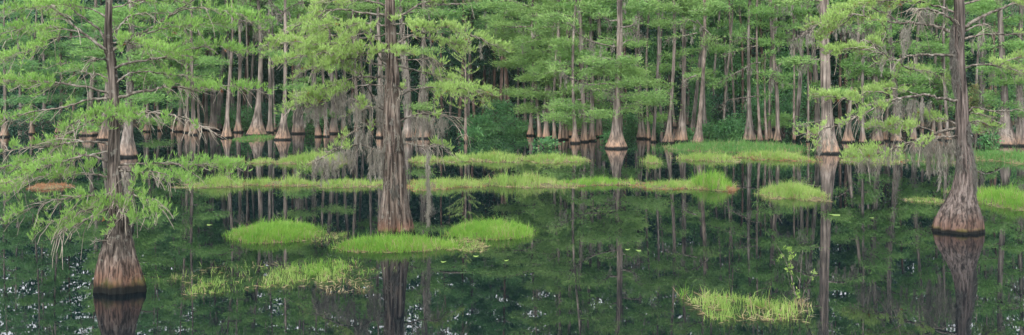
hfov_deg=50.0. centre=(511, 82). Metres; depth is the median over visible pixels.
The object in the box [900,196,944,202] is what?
grass island
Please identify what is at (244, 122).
evergreen shrub
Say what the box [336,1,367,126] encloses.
cypress tree
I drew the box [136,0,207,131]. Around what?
cypress tree
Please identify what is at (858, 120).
cypress tree
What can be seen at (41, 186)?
grass island
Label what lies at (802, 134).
evergreen shrub
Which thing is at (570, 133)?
cypress tree
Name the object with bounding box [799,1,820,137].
cypress tree
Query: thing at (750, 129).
cypress tree
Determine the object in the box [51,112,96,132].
evergreen shrub
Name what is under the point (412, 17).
cypress tree
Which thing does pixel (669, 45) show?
broadleaf tree
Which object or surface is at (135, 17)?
cypress tree
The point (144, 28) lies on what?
cypress tree
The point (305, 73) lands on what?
cypress tree
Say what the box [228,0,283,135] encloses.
cypress tree
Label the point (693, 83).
broadleaf tree
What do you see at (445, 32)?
pine tree
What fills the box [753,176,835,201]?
grass island
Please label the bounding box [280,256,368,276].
grass island
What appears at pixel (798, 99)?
cypress tree
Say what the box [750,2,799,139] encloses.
cypress tree
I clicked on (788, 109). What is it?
evergreen shrub
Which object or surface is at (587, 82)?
cypress tree
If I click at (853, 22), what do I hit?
cypress tree
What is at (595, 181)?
grass island
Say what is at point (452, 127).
evergreen shrub
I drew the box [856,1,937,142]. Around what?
cypress tree
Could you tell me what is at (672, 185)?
grass island
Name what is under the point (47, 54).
cypress tree
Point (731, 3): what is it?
cypress tree
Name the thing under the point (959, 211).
cypress tree
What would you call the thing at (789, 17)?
cypress tree
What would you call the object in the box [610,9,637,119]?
cypress tree
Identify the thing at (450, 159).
grass island
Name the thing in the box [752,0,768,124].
cypress tree
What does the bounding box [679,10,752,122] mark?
broadleaf tree
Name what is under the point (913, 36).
broadleaf tree
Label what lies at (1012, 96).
evergreen shrub
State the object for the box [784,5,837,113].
broadleaf tree
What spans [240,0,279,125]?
cypress tree
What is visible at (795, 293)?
sapling
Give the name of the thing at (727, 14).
cypress tree
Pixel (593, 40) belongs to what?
pine tree
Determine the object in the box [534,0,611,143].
cypress tree
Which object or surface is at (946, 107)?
cypress tree
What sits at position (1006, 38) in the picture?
tree
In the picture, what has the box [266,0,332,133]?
cypress tree
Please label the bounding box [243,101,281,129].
evergreen shrub
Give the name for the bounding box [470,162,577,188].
grass island
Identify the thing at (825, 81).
cypress tree
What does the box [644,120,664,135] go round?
evergreen shrub
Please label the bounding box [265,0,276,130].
cypress tree
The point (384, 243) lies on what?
grass island
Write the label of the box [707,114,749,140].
evergreen shrub
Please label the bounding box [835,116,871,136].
evergreen shrub
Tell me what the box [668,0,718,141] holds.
cypress tree
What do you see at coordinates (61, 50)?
cypress tree
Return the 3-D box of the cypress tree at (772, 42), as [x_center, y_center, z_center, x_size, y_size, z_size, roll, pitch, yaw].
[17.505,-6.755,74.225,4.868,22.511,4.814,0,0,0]
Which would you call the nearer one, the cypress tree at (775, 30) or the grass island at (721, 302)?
the grass island at (721, 302)
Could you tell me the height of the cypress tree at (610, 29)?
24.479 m
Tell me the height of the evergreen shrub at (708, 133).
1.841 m
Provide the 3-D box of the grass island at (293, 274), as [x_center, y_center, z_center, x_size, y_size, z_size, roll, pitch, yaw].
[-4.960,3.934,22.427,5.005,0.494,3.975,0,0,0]
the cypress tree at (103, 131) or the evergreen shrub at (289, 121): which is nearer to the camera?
the cypress tree at (103, 131)
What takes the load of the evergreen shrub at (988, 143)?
on the water
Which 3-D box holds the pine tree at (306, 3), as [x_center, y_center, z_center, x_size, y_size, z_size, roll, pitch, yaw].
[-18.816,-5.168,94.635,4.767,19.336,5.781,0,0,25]
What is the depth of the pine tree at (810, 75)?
94.48 m
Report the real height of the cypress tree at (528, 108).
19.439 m
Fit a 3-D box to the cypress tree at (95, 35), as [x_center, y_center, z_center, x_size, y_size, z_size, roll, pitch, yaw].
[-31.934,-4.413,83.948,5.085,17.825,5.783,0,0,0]
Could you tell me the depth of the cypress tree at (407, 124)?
78.22 m
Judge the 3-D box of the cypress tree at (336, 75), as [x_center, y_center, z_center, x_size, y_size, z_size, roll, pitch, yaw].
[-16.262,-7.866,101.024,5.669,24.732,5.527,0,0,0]
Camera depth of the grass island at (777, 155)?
57.69 m
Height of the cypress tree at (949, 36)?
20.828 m
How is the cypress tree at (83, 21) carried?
on the ground
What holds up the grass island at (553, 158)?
on the water
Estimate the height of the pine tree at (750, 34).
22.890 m
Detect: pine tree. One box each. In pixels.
[44,0,102,110]
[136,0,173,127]
[194,0,242,123]
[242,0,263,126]
[257,0,309,127]
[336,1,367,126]
[419,0,472,117]
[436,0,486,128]
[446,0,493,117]
[467,0,516,126]
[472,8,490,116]
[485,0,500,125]
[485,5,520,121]
[544,2,593,34]
[575,18,612,117]
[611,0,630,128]
[708,0,754,119]
[722,0,752,123]
[734,0,764,75]
[742,0,781,126]
[751,17,789,127]
[783,2,817,119]
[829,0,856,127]
[834,12,847,117]
[877,4,911,117]
[976,0,998,128]
[987,4,1005,107]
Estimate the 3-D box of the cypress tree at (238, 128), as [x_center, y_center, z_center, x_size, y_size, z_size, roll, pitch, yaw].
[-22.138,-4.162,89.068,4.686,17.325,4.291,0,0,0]
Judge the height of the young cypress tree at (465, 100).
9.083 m
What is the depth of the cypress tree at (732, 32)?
86.61 m
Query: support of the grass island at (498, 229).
on the water
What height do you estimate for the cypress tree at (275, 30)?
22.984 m
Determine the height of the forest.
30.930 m
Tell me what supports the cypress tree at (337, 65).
on the water
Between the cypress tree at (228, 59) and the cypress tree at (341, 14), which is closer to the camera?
the cypress tree at (341, 14)
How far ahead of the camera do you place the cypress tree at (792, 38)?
98.62 m
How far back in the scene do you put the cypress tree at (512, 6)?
78.72 m
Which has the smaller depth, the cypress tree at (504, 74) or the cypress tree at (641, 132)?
the cypress tree at (641, 132)
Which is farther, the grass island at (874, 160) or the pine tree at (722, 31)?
the pine tree at (722, 31)
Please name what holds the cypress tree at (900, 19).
on the water
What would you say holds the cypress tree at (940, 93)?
on the water
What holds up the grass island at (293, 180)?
on the water
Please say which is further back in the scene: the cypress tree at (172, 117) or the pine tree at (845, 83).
the pine tree at (845, 83)
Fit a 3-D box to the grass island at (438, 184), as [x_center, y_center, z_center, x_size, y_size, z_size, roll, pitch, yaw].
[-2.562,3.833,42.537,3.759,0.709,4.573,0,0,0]
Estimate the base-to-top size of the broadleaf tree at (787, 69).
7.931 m
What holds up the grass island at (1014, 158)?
on the water
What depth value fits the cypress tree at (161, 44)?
95.30 m
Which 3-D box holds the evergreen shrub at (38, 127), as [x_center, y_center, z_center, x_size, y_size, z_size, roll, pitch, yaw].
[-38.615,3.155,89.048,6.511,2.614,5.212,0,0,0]
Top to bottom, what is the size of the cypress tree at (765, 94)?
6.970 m
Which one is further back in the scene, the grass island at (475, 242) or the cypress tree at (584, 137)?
the cypress tree at (584, 137)
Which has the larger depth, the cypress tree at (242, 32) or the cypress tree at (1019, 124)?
the cypress tree at (242, 32)
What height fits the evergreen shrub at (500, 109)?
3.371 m
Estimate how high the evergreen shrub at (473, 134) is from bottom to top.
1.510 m
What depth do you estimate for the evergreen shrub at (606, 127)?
85.97 m
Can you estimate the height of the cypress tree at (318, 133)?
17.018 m
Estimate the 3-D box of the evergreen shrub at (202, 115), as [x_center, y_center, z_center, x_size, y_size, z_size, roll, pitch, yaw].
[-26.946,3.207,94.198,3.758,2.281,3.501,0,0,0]
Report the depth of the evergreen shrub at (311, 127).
91.27 m
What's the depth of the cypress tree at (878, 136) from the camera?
73.79 m
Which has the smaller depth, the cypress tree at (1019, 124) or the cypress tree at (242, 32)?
the cypress tree at (1019, 124)
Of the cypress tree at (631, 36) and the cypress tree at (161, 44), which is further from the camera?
the cypress tree at (161, 44)
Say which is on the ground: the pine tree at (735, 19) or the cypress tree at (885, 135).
the pine tree at (735, 19)
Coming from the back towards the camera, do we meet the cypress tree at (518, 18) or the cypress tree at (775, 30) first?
the cypress tree at (518, 18)
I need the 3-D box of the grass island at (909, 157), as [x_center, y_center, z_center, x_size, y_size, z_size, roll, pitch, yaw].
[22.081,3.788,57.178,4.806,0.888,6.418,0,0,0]
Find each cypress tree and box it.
[0,0,48,128]
[0,0,63,136]
[0,0,277,294]
[0,3,79,134]
[16,1,71,128]
[25,0,88,133]
[58,0,126,135]
[66,0,139,139]
[71,0,121,124]
[82,0,183,157]
[120,4,189,131]
[125,3,180,120]
[134,0,189,130]
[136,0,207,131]
[139,1,181,126]
[145,0,204,129]
[150,0,224,132]
[162,10,201,125]
[168,0,223,130]
[168,1,222,134]
[168,3,226,131]
[186,0,222,129]
[189,0,265,137]
[201,0,256,122]
[216,0,243,129]
[217,0,250,129]
[217,0,256,132]
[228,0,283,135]
[230,0,260,128]
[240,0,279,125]
[247,0,275,116]
[254,0,287,132]
[259,0,315,139]
[259,0,514,235]
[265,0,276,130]
[265,0,297,51]
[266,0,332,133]
[282,4,339,136]
[292,0,360,136]
[303,2,346,133]
[304,6,316,124]
[306,0,356,132]
[330,8,358,126]
[331,0,375,133]
[342,0,412,137]
[357,7,382,120]
[367,0,399,127]
[395,0,449,138]
[395,0,497,138]
[406,1,449,123]
[413,0,437,132]
[437,5,477,118]
[445,16,483,141]
[460,0,501,125]
[473,1,518,102]
[476,1,555,135]
[479,0,575,138]
[493,0,542,123]
[508,0,578,138]
[513,0,526,120]
[522,0,577,139]
[523,0,580,139]
[525,0,602,139]
[527,0,557,112]
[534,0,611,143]
[542,22,565,127]
[545,0,669,148]
[547,0,613,141]
[547,0,623,140]
[561,0,604,136]
[566,16,607,127]
[571,0,624,136]
[592,0,632,109]
[601,0,659,112]
[602,0,632,128]
[605,0,644,132]
[605,0,681,138]
[606,2,662,138]
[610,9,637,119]
[623,0,678,141]
[628,0,692,143]
[641,0,680,128]
[654,0,735,143]
[660,0,677,127]
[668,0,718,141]
[672,16,716,125]
[678,0,734,126]
[686,0,729,132]
[705,0,762,121]
[705,0,778,142]
[709,0,746,128]
[713,0,744,114]
[720,0,752,117]
[733,0,777,141]
[738,0,803,141]
[745,48,775,141]
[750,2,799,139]
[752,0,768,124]
[760,2,819,135]
[766,18,830,120]
[767,0,796,129]
[768,4,814,140]
[775,0,864,153]
[780,13,818,109]
[786,2,816,140]
[788,16,808,96]
[794,0,1023,234]
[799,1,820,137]
[814,0,882,142]
[835,0,898,142]
[836,11,866,124]
[837,0,899,143]
[854,16,869,124]
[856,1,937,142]
[858,6,919,140]
[867,4,891,119]
[880,0,948,140]
[889,2,909,117]
[901,0,967,138]
[905,2,928,126]
[911,0,972,139]
[917,0,977,140]
[929,1,981,128]
[952,5,988,129]
[965,0,1023,145]
[965,1,1005,135]
[975,0,1009,119]
[982,0,1023,145]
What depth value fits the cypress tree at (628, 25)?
96.80 m
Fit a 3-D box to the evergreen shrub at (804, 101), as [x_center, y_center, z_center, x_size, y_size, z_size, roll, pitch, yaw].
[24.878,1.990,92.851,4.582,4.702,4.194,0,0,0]
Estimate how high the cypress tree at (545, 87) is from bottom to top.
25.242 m
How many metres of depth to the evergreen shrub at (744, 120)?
82.18 m
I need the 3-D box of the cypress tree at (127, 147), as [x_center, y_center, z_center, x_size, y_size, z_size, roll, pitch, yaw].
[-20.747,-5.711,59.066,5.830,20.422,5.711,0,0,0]
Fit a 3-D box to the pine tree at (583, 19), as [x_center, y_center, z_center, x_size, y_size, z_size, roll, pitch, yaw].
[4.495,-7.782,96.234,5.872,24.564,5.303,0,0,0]
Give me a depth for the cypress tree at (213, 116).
91.95 m
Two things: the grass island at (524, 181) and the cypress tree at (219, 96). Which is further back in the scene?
the cypress tree at (219, 96)
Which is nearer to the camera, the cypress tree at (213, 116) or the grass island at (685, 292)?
the grass island at (685, 292)
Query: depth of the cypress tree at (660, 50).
95.13 m
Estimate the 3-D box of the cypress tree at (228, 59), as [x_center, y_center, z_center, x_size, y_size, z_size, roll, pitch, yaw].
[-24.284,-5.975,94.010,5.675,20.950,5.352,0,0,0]
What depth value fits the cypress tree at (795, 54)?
97.16 m
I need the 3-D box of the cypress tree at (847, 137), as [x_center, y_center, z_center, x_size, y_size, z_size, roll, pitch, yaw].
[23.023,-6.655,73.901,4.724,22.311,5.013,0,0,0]
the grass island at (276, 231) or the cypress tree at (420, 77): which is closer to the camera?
the grass island at (276, 231)
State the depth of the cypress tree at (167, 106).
98.89 m
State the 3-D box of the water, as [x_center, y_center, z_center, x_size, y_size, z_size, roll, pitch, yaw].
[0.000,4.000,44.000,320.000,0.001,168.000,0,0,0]
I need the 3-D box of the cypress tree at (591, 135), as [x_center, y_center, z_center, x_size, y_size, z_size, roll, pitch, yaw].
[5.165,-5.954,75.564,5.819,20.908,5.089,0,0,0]
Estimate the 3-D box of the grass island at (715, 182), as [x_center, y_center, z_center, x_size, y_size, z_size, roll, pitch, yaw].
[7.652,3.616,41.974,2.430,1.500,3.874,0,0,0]
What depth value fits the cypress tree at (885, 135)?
75.08 m
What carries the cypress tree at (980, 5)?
in the water
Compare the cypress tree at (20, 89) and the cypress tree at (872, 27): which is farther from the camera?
the cypress tree at (20, 89)
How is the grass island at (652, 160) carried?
on the water
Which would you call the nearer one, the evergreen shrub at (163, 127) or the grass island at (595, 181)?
the grass island at (595, 181)
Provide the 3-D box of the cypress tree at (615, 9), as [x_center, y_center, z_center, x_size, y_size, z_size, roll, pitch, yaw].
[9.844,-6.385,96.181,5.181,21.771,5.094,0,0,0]
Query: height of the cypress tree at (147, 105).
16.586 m
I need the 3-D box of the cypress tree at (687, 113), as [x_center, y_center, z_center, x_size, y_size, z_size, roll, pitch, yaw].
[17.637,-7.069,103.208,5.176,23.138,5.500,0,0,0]
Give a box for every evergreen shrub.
[0,107,72,132]
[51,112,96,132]
[136,105,176,129]
[182,108,209,128]
[204,103,230,127]
[217,103,254,130]
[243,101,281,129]
[265,108,309,130]
[291,108,329,130]
[320,110,367,130]
[434,111,463,133]
[457,126,491,141]
[459,112,502,134]
[476,84,506,126]
[479,97,515,130]
[493,112,533,133]
[528,135,564,147]
[533,117,558,133]
[577,114,628,133]
[598,131,610,142]
[623,112,645,132]
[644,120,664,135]
[686,90,717,124]
[686,126,695,140]
[693,120,717,136]
[699,89,745,125]
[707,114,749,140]
[732,110,755,135]
[737,96,767,131]
[738,83,790,130]
[767,97,805,132]
[781,81,820,123]
[781,118,813,136]
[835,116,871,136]
[866,94,935,128]
[967,82,998,130]
[973,128,1004,147]
[975,96,1015,131]
[999,80,1023,127]
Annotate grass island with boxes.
[0,177,29,186]
[26,181,75,189]
[144,259,394,295]
[176,169,257,188]
[221,215,326,244]
[229,132,275,140]
[242,169,318,186]
[247,156,274,163]
[272,148,353,163]
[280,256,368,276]
[303,174,382,187]
[308,231,349,242]
[318,275,372,292]
[326,224,470,253]
[406,174,491,191]
[408,153,440,162]
[438,153,481,163]
[439,211,539,240]
[444,237,489,251]
[466,146,535,162]
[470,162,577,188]
[518,148,592,163]
[556,173,653,186]
[625,176,706,189]
[639,151,662,163]
[652,135,815,152]
[673,280,701,298]
[675,147,740,162]
[683,164,737,191]
[683,283,812,322]
[724,185,739,191]
[734,145,822,161]
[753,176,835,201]
[840,154,909,163]
[879,149,985,163]
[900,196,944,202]
[941,179,1023,212]
[952,144,1023,164]
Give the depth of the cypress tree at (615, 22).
95.99 m
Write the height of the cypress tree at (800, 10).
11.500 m
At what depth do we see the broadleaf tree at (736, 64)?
95.13 m
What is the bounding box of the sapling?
[773,239,817,307]
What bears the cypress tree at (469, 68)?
on the water
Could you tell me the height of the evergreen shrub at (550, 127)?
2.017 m
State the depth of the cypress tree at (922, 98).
98.94 m
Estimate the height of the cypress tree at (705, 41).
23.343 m
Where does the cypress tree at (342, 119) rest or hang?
on the water
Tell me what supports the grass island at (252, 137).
on the water
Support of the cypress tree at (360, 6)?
on the water
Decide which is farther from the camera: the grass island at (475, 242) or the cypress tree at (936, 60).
the cypress tree at (936, 60)
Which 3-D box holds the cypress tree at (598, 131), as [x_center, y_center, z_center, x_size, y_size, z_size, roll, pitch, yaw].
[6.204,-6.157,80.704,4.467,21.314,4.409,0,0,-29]
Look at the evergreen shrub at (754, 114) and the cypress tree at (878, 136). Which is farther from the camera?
the evergreen shrub at (754, 114)
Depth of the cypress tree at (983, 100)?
82.05 m
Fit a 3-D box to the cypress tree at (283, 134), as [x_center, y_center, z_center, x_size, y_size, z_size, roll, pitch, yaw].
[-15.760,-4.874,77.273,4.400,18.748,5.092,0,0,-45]
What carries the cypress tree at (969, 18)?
on the water
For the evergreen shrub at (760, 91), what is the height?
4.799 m
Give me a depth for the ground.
105.79 m
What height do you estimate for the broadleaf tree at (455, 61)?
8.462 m
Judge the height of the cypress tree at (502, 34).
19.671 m
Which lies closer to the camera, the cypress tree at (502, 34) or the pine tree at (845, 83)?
the cypress tree at (502, 34)
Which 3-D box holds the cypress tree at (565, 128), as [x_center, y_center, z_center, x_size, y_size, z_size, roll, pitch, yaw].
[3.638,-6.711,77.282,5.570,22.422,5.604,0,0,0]
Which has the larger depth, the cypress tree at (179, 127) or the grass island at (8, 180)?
the cypress tree at (179, 127)
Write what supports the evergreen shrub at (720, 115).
on the water
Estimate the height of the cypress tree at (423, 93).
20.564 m
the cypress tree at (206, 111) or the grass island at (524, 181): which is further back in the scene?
the cypress tree at (206, 111)
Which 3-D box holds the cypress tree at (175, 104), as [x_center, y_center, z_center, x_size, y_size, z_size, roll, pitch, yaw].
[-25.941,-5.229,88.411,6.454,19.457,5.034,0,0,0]
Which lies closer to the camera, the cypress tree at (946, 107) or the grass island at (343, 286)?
the grass island at (343, 286)
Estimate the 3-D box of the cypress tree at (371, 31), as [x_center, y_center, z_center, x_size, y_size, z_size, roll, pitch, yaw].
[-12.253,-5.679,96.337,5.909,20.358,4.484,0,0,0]
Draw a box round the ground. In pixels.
[0,96,1012,125]
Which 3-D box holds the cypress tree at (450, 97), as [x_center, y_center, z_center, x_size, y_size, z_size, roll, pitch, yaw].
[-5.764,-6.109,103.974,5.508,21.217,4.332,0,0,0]
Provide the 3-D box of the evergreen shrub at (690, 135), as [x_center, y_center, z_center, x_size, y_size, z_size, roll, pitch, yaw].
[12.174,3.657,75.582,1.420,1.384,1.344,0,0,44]
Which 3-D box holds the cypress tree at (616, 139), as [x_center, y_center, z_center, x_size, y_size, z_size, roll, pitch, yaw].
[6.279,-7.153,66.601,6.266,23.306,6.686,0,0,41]
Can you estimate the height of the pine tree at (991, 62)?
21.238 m
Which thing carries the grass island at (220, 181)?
on the water
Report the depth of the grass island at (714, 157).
56.98 m
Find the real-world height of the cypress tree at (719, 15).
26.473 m
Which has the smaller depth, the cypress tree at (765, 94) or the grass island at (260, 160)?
the grass island at (260, 160)
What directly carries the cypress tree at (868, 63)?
on the water
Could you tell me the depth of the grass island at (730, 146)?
65.37 m
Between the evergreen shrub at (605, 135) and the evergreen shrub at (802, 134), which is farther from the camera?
the evergreen shrub at (802, 134)
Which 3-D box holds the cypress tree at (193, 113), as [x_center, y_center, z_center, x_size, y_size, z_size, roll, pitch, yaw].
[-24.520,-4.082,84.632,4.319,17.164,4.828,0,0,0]
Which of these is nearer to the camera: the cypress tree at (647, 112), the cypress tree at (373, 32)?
the cypress tree at (647, 112)
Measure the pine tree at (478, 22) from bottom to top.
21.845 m
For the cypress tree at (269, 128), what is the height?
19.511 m
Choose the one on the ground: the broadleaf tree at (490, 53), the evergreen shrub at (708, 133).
the broadleaf tree at (490, 53)
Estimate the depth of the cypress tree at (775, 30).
94.06 m
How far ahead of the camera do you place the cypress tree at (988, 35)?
101.58 m
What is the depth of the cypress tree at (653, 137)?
74.39 m
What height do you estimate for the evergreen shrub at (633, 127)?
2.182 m
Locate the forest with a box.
[0,0,1023,121]
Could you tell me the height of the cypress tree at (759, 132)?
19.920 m
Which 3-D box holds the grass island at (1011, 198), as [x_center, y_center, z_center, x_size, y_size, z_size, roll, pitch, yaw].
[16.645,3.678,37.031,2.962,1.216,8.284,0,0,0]
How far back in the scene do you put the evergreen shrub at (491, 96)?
96.68 m
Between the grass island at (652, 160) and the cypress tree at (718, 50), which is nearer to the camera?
the grass island at (652, 160)
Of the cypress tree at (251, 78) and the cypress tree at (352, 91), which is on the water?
the cypress tree at (251, 78)
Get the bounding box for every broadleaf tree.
[0,35,68,127]
[233,31,289,102]
[426,42,473,118]
[471,11,518,113]
[640,28,681,127]
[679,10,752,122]
[681,57,729,107]
[715,51,759,117]
[722,24,784,105]
[752,45,812,100]
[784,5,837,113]
[884,17,946,120]
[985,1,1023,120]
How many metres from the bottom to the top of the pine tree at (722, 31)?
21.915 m
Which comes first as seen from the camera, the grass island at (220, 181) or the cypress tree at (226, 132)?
the grass island at (220, 181)
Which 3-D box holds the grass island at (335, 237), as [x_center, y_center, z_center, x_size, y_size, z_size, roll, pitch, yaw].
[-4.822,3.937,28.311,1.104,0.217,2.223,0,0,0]
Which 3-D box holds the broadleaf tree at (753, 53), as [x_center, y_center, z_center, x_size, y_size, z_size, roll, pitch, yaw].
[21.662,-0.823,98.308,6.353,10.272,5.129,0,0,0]
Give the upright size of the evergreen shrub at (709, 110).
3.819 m
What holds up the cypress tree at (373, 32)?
on the ground
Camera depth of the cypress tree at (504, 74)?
98.69 m
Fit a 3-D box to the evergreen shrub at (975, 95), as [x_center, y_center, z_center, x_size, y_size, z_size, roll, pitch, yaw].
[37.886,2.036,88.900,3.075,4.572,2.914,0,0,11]
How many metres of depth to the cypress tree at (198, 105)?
90.18 m
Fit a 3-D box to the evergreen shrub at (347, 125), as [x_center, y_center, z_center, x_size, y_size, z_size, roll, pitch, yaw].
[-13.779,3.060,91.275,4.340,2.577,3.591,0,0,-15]
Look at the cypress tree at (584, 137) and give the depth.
74.12 m
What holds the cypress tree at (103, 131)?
on the water
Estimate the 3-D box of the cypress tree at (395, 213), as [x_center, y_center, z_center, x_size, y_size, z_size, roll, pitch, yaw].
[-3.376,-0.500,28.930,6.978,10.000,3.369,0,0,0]
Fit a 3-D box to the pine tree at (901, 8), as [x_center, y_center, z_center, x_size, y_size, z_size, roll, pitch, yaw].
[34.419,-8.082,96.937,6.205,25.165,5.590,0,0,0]
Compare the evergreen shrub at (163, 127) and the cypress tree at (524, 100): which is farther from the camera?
the cypress tree at (524, 100)
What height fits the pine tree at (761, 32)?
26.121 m
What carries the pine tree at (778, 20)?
on the ground
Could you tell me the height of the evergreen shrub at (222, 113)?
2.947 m
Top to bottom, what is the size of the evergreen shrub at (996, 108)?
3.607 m
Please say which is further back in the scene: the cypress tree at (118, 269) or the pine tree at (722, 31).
the pine tree at (722, 31)
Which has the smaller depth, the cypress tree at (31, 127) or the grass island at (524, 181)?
the grass island at (524, 181)
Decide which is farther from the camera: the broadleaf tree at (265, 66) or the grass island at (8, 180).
the broadleaf tree at (265, 66)
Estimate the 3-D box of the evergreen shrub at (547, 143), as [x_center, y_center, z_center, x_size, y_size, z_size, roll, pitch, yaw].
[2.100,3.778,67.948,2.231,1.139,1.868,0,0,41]
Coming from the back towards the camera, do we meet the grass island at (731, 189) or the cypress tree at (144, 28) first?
the cypress tree at (144, 28)
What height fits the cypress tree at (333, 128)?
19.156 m
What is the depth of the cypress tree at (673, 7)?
72.52 m
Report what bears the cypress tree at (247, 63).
on the water
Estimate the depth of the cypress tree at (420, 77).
81.28 m
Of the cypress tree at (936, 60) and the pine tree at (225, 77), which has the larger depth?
the pine tree at (225, 77)
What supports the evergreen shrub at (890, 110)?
on the water
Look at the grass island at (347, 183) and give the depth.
42.70 m
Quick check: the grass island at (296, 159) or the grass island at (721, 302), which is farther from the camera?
the grass island at (296, 159)
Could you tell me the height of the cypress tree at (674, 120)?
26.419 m
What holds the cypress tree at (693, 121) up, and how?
on the water
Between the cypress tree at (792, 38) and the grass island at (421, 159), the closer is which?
the grass island at (421, 159)
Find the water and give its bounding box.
[0,126,1023,334]
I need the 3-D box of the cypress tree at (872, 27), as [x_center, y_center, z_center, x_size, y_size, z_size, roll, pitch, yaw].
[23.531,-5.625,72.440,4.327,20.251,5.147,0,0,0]
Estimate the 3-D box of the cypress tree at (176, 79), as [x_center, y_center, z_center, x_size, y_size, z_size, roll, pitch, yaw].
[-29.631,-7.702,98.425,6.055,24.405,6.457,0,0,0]
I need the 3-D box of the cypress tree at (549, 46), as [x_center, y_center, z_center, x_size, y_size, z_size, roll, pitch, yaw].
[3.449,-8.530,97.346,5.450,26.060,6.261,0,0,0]
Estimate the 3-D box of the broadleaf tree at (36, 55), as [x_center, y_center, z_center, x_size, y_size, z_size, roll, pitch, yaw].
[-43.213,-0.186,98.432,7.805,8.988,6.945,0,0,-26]
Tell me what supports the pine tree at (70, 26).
on the water
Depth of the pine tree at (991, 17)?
95.32 m
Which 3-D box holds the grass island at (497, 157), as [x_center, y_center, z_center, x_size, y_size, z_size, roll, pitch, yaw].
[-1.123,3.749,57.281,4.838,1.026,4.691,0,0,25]
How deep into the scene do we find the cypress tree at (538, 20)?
76.35 m
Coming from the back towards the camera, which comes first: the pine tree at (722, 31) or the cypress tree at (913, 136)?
the pine tree at (722, 31)
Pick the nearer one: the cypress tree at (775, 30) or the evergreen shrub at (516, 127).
the evergreen shrub at (516, 127)
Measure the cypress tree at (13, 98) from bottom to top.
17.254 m
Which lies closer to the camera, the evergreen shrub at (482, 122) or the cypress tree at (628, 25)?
the evergreen shrub at (482, 122)

